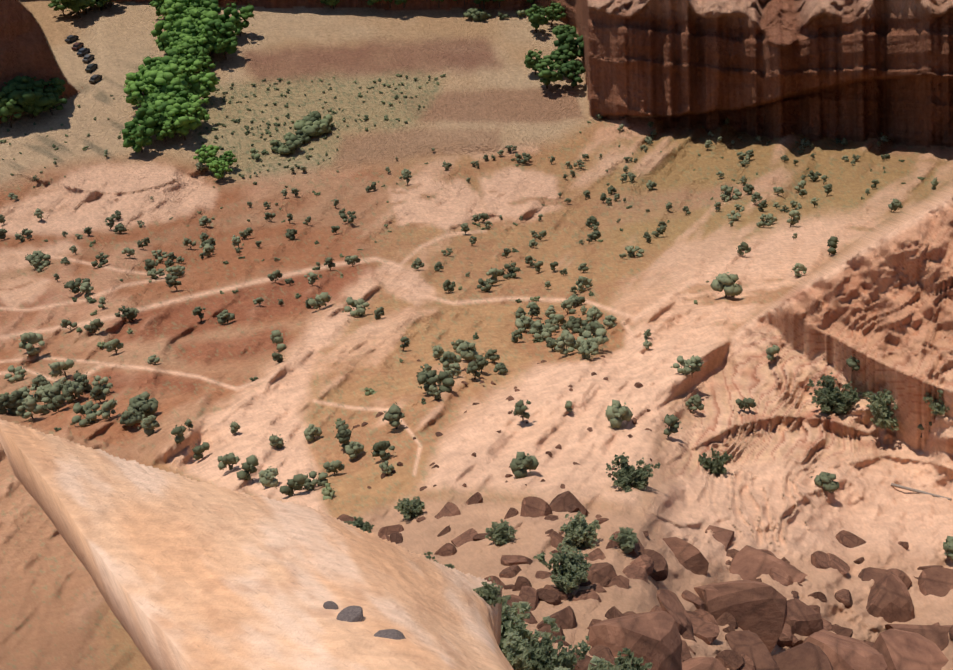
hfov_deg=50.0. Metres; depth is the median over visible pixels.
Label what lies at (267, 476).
juniper tree
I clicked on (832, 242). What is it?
juniper tree
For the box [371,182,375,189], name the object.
juniper tree
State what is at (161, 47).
cottonwood tree
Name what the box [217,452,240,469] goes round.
juniper tree
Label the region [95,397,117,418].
juniper tree
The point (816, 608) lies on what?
boulder
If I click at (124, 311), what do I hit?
juniper tree
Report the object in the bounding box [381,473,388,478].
boulder
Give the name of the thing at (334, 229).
juniper tree
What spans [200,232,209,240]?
juniper tree
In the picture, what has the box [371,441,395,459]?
juniper tree
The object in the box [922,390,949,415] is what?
bush
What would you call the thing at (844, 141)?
juniper tree
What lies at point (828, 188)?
juniper tree
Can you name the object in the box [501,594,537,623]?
boulder
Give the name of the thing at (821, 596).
boulder
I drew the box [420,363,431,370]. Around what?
juniper tree
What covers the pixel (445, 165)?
juniper tree
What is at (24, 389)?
juniper tree
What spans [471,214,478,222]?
juniper tree
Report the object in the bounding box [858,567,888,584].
boulder
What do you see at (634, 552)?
boulder
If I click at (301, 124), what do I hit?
shrub
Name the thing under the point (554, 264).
juniper tree
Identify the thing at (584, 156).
juniper tree
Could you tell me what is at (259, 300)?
juniper tree
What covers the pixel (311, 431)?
juniper tree
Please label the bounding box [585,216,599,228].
juniper tree
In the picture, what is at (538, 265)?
juniper tree
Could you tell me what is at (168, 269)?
juniper tree
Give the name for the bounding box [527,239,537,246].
juniper tree
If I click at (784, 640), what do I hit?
boulder
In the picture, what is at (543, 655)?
bush
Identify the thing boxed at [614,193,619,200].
juniper tree
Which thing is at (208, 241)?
juniper tree
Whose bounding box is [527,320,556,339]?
juniper tree
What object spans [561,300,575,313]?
juniper tree
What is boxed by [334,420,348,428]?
juniper tree
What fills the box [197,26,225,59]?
cottonwood tree
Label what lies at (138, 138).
cottonwood tree
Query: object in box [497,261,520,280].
juniper tree
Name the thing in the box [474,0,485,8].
cottonwood tree
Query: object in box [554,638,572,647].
boulder
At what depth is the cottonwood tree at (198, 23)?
390.93 m
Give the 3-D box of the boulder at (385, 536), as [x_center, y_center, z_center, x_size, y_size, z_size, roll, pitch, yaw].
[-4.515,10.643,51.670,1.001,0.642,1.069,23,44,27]
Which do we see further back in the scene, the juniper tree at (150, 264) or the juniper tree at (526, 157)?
the juniper tree at (526, 157)
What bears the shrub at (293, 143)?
on the terrain
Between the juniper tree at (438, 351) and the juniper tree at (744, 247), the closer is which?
the juniper tree at (438, 351)
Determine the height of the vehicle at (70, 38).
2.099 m
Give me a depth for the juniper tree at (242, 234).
243.58 m
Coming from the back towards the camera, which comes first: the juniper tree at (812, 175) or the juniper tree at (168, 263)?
the juniper tree at (812, 175)
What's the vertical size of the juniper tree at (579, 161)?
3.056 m
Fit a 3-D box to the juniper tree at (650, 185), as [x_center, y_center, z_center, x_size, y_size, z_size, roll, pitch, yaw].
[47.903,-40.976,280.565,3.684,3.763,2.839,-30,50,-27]
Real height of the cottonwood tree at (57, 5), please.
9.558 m
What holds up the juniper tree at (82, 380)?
on the terrain
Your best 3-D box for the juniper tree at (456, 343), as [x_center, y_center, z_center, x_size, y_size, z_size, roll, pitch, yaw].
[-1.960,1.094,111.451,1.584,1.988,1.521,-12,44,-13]
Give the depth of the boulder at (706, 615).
44.17 m
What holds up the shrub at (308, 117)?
on the terrain
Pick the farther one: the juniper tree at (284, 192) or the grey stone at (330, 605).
the juniper tree at (284, 192)
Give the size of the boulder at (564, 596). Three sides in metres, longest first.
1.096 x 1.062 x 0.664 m
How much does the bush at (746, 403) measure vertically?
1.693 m
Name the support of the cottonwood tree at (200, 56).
on the terrain
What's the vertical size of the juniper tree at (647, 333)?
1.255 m
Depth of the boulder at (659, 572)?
43.42 m
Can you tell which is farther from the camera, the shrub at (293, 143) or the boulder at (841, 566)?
the shrub at (293, 143)
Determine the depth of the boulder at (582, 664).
30.05 m
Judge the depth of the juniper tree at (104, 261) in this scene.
212.97 m
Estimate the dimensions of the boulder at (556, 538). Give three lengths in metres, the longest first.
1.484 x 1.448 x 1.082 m
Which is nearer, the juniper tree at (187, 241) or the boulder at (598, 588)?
the boulder at (598, 588)
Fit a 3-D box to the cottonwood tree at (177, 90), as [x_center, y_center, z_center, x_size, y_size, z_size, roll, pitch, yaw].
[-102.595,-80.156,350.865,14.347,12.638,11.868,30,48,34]
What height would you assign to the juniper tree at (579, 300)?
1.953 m
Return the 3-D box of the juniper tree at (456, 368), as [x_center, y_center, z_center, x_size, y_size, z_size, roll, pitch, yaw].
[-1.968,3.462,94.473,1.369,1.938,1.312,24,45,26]
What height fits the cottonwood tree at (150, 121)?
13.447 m
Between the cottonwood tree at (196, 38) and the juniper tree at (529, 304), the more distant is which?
the cottonwood tree at (196, 38)
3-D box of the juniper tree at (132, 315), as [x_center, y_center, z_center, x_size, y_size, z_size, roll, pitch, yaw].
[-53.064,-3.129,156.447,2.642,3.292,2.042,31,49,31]
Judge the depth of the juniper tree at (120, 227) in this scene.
262.90 m
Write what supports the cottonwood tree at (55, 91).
on the terrain
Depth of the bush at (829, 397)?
77.62 m
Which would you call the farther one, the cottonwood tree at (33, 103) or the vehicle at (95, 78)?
the vehicle at (95, 78)
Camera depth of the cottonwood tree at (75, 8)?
413.33 m
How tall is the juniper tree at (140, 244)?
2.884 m
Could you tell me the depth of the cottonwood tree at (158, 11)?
414.38 m
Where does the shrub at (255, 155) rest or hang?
on the terrain
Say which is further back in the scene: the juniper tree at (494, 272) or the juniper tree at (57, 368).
the juniper tree at (494, 272)
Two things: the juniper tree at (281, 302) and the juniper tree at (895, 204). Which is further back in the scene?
the juniper tree at (895, 204)
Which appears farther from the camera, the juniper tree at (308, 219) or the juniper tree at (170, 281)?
the juniper tree at (308, 219)
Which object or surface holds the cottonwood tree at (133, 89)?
on the terrain
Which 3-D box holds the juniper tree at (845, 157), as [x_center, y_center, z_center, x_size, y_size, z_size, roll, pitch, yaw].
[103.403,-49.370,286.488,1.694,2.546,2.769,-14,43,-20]
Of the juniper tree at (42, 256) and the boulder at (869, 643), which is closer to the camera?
the boulder at (869, 643)
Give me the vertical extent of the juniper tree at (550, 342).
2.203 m
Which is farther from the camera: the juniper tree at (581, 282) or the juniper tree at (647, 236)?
the juniper tree at (647, 236)
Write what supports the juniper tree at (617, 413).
on the terrain
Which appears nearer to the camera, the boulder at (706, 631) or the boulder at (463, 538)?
the boulder at (706, 631)
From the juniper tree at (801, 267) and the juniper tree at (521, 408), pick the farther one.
the juniper tree at (801, 267)
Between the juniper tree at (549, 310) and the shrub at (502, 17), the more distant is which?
the shrub at (502, 17)
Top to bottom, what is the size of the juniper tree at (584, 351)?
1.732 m
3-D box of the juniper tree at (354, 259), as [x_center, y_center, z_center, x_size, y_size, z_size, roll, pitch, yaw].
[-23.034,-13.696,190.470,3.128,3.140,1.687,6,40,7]
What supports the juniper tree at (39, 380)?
on the terrain
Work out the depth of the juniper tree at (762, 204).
217.87 m
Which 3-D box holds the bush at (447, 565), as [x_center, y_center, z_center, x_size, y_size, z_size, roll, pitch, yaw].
[-1.808,9.856,41.720,1.962,1.676,1.911,4,39,3]
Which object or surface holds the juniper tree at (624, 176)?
on the terrain
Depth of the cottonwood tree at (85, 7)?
419.54 m
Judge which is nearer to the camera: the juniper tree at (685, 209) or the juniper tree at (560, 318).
the juniper tree at (560, 318)
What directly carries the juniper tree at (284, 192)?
on the terrain
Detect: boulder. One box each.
[337,514,354,523]
[378,524,403,537]
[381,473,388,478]
[381,534,390,540]
[390,532,402,543]
[416,516,425,521]
[434,502,460,518]
[434,543,456,555]
[437,525,450,536]
[451,528,477,546]
[466,492,482,504]
[473,533,487,540]
[484,576,504,588]
[499,565,521,577]
[500,555,532,565]
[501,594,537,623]
[504,507,517,518]
[504,584,513,589]
[512,576,531,590]
[519,586,538,610]
[520,496,552,517]
[535,571,551,578]
[536,606,576,628]
[537,588,560,605]
[538,624,564,637]
[544,515,557,520]
[544,584,571,599]
[545,529,553,533]
[547,531,572,550]
[549,491,588,515]
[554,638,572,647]
[560,503,578,512]
[572,589,601,601]
[573,652,596,669]
[583,562,616,585]
[585,548,605,560]
[587,611,681,669]
[587,619,601,628]
[589,645,615,664]
[590,583,606,592]
[596,518,608,523]
[599,577,610,586]
[605,606,623,618]
[606,540,620,548]
[606,575,628,588]
[609,531,643,557]
[622,564,647,582]
[623,611,635,615]
[630,555,653,575]
[634,382,642,387]
[638,549,667,581]
[650,605,662,611]
[657,589,693,635]
[663,537,708,576]
[681,590,705,610]
[682,628,696,642]
[682,640,691,659]
[682,657,726,669]
[686,610,698,616]
[687,613,719,644]
[693,609,717,624]
[694,580,786,652]
[705,525,733,550]
[715,650,744,669]
[716,612,737,628]
[722,626,734,632]
[725,631,779,669]
[726,549,738,556]
[729,545,806,582]
[738,654,755,669]
[749,578,761,581]
[769,567,792,585]
[772,642,832,669]
[777,633,792,646]
[782,622,792,640]
[785,598,822,635]
[791,591,798,597]
[791,634,798,646]
[802,629,887,669]
[808,592,826,601]
[808,605,819,612]
[811,551,830,568]
[822,618,831,630]
[827,553,849,574]
[831,624,852,636]
[834,589,852,607]
[835,530,865,547]
[853,557,864,563]
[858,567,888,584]
[863,640,873,646]
[866,571,914,622]
[872,629,948,669]
[885,624,951,650]
[888,568,911,588]
[898,541,908,549]
[917,565,942,569]
[918,567,952,596]
[949,625,952,640]
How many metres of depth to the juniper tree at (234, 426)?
88.79 m
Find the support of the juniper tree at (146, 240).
on the terrain
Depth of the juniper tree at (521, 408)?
73.58 m
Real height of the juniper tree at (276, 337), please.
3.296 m
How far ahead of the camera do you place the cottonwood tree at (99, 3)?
420.34 m
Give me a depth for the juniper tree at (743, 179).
264.16 m
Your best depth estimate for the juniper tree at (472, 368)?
93.07 m
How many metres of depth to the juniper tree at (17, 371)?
129.75 m
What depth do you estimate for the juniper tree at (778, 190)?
239.85 m
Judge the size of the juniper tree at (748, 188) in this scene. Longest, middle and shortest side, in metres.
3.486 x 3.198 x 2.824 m
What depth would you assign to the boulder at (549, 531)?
46.83 m
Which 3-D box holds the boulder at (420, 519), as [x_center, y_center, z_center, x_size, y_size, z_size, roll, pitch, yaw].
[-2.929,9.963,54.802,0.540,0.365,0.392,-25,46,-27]
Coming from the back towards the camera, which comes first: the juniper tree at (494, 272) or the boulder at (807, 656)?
the juniper tree at (494, 272)
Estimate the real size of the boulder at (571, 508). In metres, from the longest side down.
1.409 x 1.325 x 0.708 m
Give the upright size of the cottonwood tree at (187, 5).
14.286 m
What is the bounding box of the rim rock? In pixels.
[0,419,513,669]
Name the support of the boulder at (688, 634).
on the terrain
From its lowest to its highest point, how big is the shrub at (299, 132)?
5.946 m
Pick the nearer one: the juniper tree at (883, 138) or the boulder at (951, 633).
the boulder at (951, 633)
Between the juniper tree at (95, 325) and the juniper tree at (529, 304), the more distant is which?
the juniper tree at (95, 325)
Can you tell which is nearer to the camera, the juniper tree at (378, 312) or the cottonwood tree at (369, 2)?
the juniper tree at (378, 312)
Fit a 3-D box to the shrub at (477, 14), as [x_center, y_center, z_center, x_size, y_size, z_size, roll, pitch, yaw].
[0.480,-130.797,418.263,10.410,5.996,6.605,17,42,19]
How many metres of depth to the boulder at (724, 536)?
55.88 m
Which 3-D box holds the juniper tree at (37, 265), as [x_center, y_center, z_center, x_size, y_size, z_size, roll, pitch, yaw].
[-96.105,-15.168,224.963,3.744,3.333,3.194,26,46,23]
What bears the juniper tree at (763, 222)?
on the terrain
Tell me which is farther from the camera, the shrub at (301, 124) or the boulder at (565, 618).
the shrub at (301, 124)
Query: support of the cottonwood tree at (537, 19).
on the terrain
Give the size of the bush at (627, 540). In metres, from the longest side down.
1.346 x 1.186 x 1.117 m
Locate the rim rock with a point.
(185, 572)
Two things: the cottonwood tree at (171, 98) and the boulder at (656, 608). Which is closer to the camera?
the boulder at (656, 608)
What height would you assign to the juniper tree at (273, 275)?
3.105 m
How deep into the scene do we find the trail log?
69.05 m
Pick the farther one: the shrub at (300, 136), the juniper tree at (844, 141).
the shrub at (300, 136)
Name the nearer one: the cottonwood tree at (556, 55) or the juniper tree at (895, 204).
the juniper tree at (895, 204)
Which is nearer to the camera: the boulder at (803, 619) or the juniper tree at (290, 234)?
the boulder at (803, 619)
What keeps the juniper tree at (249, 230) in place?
on the terrain
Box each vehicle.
[65,35,78,42]
[72,42,83,50]
[77,48,89,55]
[82,54,94,62]
[85,63,97,71]
[89,74,101,83]
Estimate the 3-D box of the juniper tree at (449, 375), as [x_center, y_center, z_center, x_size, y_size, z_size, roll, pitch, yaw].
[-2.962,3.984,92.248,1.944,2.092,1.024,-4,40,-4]
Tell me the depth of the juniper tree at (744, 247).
150.30 m
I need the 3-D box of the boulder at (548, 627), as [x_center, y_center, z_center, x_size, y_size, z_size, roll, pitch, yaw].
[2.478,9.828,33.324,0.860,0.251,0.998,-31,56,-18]
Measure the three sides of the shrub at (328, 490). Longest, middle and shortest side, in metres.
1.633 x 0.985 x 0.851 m
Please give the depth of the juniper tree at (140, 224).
270.84 m
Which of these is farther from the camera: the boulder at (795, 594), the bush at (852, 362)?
the bush at (852, 362)
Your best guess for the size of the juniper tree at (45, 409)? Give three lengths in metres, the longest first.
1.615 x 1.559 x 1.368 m
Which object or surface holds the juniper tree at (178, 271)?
on the terrain
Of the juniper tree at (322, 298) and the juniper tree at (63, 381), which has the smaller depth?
the juniper tree at (63, 381)
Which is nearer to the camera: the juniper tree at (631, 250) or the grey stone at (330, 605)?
the grey stone at (330, 605)
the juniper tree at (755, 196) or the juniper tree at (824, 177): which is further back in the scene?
the juniper tree at (824, 177)
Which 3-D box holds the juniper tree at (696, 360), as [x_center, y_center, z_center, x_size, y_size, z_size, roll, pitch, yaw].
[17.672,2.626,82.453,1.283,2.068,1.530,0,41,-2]
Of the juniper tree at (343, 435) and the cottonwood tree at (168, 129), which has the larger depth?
the cottonwood tree at (168, 129)
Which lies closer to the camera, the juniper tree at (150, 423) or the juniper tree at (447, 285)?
the juniper tree at (150, 423)
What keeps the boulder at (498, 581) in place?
on the terrain
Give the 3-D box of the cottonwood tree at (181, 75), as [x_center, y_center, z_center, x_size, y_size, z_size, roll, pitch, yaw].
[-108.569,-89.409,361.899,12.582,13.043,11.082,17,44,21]
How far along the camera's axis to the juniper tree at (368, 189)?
299.37 m
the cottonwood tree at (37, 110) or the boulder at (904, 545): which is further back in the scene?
the cottonwood tree at (37, 110)
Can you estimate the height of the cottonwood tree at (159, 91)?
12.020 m
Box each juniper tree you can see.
[0,214,5,224]
[0,229,8,238]
[0,394,8,413]
[3,389,23,414]
[4,365,26,381]
[15,232,24,241]
[15,393,42,421]
[18,332,45,355]
[18,386,35,397]
[25,229,32,239]
[25,252,50,265]
[31,259,48,272]
[31,373,53,388]
[31,384,50,403]
[34,208,43,220]
[40,404,48,413]
[41,379,64,403]
[47,393,65,411]
[48,359,74,377]
[53,273,59,281]
[58,377,67,390]
[60,257,69,264]
[60,318,76,329]
[62,379,85,402]
[63,278,90,293]
[69,245,77,253]
[70,370,91,390]
[70,400,101,427]
[80,282,93,291]
[80,284,93,300]
[82,227,91,235]
[84,317,103,333]
[89,385,105,402]
[90,375,112,398]
[91,252,109,267]
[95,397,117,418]
[98,296,106,308]
[103,339,123,353]
[104,216,115,229]
[111,210,121,219]
[114,223,128,232]
[115,305,129,318]
[116,409,140,426]
[121,247,135,256]
[122,391,157,415]
[125,307,137,320]
[132,403,155,417]
[132,411,145,423]
[137,220,144,227]
[137,239,145,248]
[138,415,159,435]
[143,237,149,245]
[143,259,157,270]
[145,354,159,363]
[146,268,164,278]
[151,249,167,263]
[164,259,173,267]
[165,265,184,275]
[165,272,181,290]
[166,252,176,260]
[171,265,182,276]
[171,425,186,443]
[175,256,184,262]
[183,237,195,247]
[184,419,192,429]
[192,306,205,321]
[192,442,209,459]
[195,162,204,172]
[198,216,211,226]
[199,239,214,254]
[199,243,213,256]
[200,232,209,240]
[208,237,215,245]
[216,309,234,323]
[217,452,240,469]
[229,421,239,433]
[231,235,240,246]
[236,455,258,480]
[239,230,246,238]
[243,227,252,237]
[253,297,263,305]
[258,466,278,487]
[263,201,270,207]
[264,211,275,221]
[267,270,282,281]
[269,434,285,447]
[270,328,286,351]
[272,351,284,362]
[277,299,283,305]
[279,473,305,495]
[281,188,286,197]
[284,277,293,284]
[285,227,296,240]
[287,213,292,222]
[291,187,299,196]
[301,471,327,490]
[303,216,310,225]
[303,297,312,307]
[304,272,318,284]
[304,424,322,440]
[308,290,331,310]
[323,460,344,474]
[324,257,334,269]
[331,226,339,233]
[332,199,338,206]
[333,423,352,448]
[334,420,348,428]
[338,207,345,214]
[340,211,356,223]
[342,297,369,316]
[345,255,359,266]
[345,439,363,458]
[365,186,371,191]
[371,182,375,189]
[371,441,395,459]
[372,306,385,319]
[379,460,394,473]
[382,402,404,429]
[400,336,409,349]
[401,168,410,175]
[403,174,410,184]
[411,257,423,270]
[416,368,454,392]
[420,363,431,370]
[426,384,440,399]
[432,344,445,358]
[434,261,443,270]
[435,370,453,383]
[438,350,461,370]
[441,247,452,255]
[442,160,448,170]
[442,279,455,292]
[449,362,460,376]
[451,339,464,349]
[454,340,477,360]
[460,223,469,234]
[464,361,481,379]
[469,236,476,244]
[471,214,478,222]
[473,354,488,371]
[475,278,494,291]
[478,212,489,221]
[485,221,492,228]
[485,348,499,361]
[486,267,500,284]
[493,363,510,373]
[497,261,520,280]
[502,248,510,256]
[505,145,516,150]
[509,328,522,342]
[510,452,538,478]
[511,399,530,421]
[514,307,526,317]
[515,152,529,162]
[515,314,534,331]
[525,256,535,265]
[526,301,536,312]
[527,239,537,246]
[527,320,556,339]
[528,304,539,318]
[530,230,537,236]
[534,261,542,272]
[536,230,546,239]
[540,319,559,333]
[544,281,550,287]
[544,306,556,317]
[545,337,557,350]
[549,314,566,324]
[550,261,558,269]
[555,329,580,355]
[559,268,567,275]
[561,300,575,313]
[561,323,566,329]
[565,401,571,412]
[566,293,579,306]
[566,315,582,330]
[570,286,578,293]
[571,295,585,306]
[573,159,584,167]
[573,319,588,335]
[575,276,590,291]
[576,263,588,272]
[576,328,608,349]
[577,344,598,358]
[580,305,587,314]
[580,338,600,349]
[582,154,588,158]
[583,190,589,197]
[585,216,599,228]
[585,321,605,336]
[586,233,593,241]
[586,305,604,321]
[592,229,600,240]
[600,193,606,201]
[603,314,616,327]
[605,399,632,428]
[606,198,611,204]
[607,185,616,194]
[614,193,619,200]
[620,173,626,182]
[623,165,628,172]
[625,245,643,256]
[643,231,651,241]
[643,329,651,339]
[643,340,652,348]
[646,180,656,189]
[650,129,657,138]
[652,226,665,236]
[658,221,666,228]
[662,414,681,437]
[665,202,671,209]
[670,355,696,374]
[682,206,690,214]
[690,355,704,374]
[705,140,711,149]
[706,272,742,297]
[714,202,720,210]
[716,171,724,176]
[720,184,741,199]
[720,194,729,201]
[726,210,740,220]
[734,204,743,211]
[736,151,750,161]
[736,241,750,255]
[740,160,749,165]
[740,175,747,185]
[743,183,753,194]
[746,149,754,159]
[750,192,762,203]
[756,213,772,226]
[757,199,768,211]
[765,213,777,221]
[773,187,784,194]
[780,205,789,211]
[782,155,788,161]
[787,209,801,226]
[790,201,801,209]
[791,263,806,276]
[794,180,806,191]
[799,189,806,196]
[804,139,810,146]
[806,170,821,180]
[810,197,818,207]
[821,175,828,183]
[822,184,832,194]
[827,236,838,254]
[840,155,848,160]
[841,138,847,146]
[852,154,860,160]
[871,179,878,188]
[881,135,887,141]
[881,154,890,159]
[888,198,902,211]
[930,177,938,189]
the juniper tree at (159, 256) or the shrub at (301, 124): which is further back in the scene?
the shrub at (301, 124)
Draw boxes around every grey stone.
[323,601,337,609]
[336,605,362,621]
[374,629,405,639]
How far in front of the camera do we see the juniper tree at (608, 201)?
260.73 m
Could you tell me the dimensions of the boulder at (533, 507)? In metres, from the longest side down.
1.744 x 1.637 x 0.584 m
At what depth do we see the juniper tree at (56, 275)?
197.95 m
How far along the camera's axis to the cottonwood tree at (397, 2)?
419.26 m
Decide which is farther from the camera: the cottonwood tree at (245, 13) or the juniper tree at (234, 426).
the cottonwood tree at (245, 13)
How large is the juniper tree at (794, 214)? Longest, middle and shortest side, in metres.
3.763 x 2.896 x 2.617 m
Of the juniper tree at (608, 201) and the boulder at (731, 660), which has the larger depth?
the juniper tree at (608, 201)
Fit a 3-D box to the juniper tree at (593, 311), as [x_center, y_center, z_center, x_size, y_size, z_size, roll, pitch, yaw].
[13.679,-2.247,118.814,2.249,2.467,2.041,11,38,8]
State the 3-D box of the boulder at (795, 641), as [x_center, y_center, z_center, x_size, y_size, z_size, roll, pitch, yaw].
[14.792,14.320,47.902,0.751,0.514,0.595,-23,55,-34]
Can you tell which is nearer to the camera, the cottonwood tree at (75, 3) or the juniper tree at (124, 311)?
the juniper tree at (124, 311)
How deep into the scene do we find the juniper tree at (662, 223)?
216.64 m
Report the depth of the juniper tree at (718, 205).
224.05 m
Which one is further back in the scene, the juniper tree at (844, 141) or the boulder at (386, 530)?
the juniper tree at (844, 141)
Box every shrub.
[86,296,96,303]
[96,342,104,347]
[250,148,259,159]
[270,138,285,154]
[274,140,290,153]
[283,132,295,142]
[286,135,303,152]
[294,117,331,136]
[295,127,304,139]
[296,133,306,138]
[302,113,334,135]
[303,113,328,126]
[304,135,312,142]
[309,111,320,119]
[321,481,334,499]
[364,387,377,395]
[464,8,482,17]
[467,6,487,21]
[473,332,478,339]
[498,13,508,19]
[516,10,524,17]
[530,296,539,300]
[533,339,543,342]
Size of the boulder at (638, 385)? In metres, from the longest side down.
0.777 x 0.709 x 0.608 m
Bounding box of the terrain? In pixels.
[0,0,952,669]
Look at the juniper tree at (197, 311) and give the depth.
150.38 m
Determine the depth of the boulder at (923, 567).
57.95 m
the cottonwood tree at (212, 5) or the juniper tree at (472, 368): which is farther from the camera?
the cottonwood tree at (212, 5)
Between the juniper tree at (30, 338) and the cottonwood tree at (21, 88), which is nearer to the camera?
the juniper tree at (30, 338)
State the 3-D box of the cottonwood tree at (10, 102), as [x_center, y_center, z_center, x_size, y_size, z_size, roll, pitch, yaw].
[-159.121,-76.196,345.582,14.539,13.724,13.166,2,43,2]
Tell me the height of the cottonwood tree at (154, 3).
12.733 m
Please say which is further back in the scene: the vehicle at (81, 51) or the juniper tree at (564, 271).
the vehicle at (81, 51)
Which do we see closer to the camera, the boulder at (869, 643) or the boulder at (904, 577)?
the boulder at (869, 643)
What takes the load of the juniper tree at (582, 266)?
on the terrain
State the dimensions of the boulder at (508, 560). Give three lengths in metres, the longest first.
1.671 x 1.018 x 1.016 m
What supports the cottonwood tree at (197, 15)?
on the terrain
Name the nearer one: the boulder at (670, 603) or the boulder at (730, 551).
the boulder at (670, 603)
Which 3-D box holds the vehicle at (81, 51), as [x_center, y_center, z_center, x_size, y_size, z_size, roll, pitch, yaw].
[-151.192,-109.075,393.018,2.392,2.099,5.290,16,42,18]
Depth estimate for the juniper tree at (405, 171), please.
308.83 m
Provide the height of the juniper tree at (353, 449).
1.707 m
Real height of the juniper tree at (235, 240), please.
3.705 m
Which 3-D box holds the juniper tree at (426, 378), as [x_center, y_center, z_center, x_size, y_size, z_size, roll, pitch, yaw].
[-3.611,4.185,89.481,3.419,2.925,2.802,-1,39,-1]
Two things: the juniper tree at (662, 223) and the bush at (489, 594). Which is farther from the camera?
the juniper tree at (662, 223)
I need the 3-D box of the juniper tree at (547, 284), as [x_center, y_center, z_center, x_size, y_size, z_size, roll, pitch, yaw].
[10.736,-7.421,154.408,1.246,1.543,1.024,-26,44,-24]
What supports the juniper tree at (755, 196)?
on the terrain
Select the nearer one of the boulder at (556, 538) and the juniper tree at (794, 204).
the boulder at (556, 538)
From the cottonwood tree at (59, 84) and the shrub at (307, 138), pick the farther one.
the cottonwood tree at (59, 84)
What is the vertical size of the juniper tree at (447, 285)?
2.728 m
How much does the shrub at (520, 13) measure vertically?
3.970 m
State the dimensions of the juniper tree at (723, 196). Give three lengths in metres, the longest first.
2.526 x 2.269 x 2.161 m
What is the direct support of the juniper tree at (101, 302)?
on the terrain
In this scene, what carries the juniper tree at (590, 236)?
on the terrain
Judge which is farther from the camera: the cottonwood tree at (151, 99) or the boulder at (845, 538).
the cottonwood tree at (151, 99)
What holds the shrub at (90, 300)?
on the terrain
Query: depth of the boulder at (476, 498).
56.30 m
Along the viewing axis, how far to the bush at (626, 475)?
56.50 m
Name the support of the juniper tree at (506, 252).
on the terrain
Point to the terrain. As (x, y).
(874, 294)
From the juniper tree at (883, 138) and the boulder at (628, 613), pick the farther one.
the juniper tree at (883, 138)
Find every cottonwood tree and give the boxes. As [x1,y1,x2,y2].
[0,91,28,127]
[2,75,48,116]
[4,76,45,118]
[18,90,48,117]
[22,106,44,115]
[35,89,66,114]
[38,78,62,95]
[43,77,65,91]
[48,0,67,14]
[61,0,89,15]
[63,0,92,17]
[80,0,95,13]
[94,0,110,9]
[99,0,115,7]
[119,118,154,152]
[123,80,156,106]
[124,71,151,93]
[132,100,167,139]
[136,55,164,73]
[142,60,161,74]
[144,64,190,92]
[144,93,158,108]
[146,87,166,102]
[149,0,163,10]
[150,13,192,47]
[152,55,187,74]
[152,113,177,141]
[154,92,195,124]
[155,1,166,17]
[156,30,183,53]
[158,61,184,78]
[159,0,193,15]
[162,22,196,41]
[164,42,195,66]
[164,103,201,139]
[165,6,189,25]
[165,83,193,102]
[169,35,196,55]
[173,52,202,76]
[174,0,205,18]
[175,25,203,39]
[184,0,221,19]
[185,68,219,98]
[188,7,221,27]
[188,95,209,120]
[191,36,210,54]
[192,43,208,61]
[193,21,202,32]
[193,144,219,163]
[195,52,215,72]
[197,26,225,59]
[201,17,241,59]
[204,156,219,172]
[208,160,232,179]
[218,150,236,165]
[220,2,254,35]
[323,0,341,8]
[362,0,378,7]
[394,0,406,7]
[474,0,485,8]
[524,49,551,74]
[525,4,548,32]
[534,58,562,88]
[542,1,566,25]
[550,45,575,69]
[552,24,578,43]
[552,28,583,59]
[557,61,585,87]
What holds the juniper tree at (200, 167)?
on the terrain
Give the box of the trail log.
[891,483,951,500]
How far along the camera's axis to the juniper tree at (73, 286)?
179.74 m
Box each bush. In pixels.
[344,516,374,532]
[394,496,424,519]
[424,551,454,568]
[472,577,505,606]
[485,519,517,544]
[499,595,559,669]
[522,632,590,669]
[533,542,591,593]
[554,655,608,669]
[560,511,600,549]
[593,647,652,669]
[606,452,660,492]
[609,526,637,553]
[685,392,703,412]
[698,447,732,474]
[735,397,756,410]
[766,345,779,360]
[807,372,868,414]
[811,472,838,492]
[846,354,859,371]
[865,389,898,430]
[917,422,931,437]
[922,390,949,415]
[943,536,952,560]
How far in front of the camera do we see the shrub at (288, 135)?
339.49 m
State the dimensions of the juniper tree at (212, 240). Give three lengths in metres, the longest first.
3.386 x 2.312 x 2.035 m
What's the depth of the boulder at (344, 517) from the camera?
56.71 m
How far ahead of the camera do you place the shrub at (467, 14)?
417.37 m
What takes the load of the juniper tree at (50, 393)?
on the terrain
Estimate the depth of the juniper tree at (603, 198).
263.83 m
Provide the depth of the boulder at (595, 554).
43.18 m
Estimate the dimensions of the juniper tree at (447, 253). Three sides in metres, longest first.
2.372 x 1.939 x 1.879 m
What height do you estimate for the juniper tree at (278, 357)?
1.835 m
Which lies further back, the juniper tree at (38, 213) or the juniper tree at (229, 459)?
the juniper tree at (38, 213)
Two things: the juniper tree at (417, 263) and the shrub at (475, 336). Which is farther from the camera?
the juniper tree at (417, 263)
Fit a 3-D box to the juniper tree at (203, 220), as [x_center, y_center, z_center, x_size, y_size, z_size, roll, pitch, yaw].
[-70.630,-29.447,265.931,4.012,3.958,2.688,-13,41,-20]
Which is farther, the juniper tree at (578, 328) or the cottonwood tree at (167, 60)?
the cottonwood tree at (167, 60)
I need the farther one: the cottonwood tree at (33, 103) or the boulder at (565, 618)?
the cottonwood tree at (33, 103)
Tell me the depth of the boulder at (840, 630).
49.11 m
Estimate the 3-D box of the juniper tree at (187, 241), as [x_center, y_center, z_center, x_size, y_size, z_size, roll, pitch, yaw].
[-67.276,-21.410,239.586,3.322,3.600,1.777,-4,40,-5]
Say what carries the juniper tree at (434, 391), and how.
on the terrain
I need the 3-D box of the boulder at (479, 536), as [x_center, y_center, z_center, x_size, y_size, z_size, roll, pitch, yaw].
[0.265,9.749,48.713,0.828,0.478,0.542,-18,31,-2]
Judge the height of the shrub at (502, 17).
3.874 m
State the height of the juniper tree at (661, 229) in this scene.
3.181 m
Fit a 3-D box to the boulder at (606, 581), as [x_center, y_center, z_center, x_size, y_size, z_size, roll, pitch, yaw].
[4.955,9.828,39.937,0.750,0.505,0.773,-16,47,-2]
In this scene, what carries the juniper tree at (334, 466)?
on the terrain

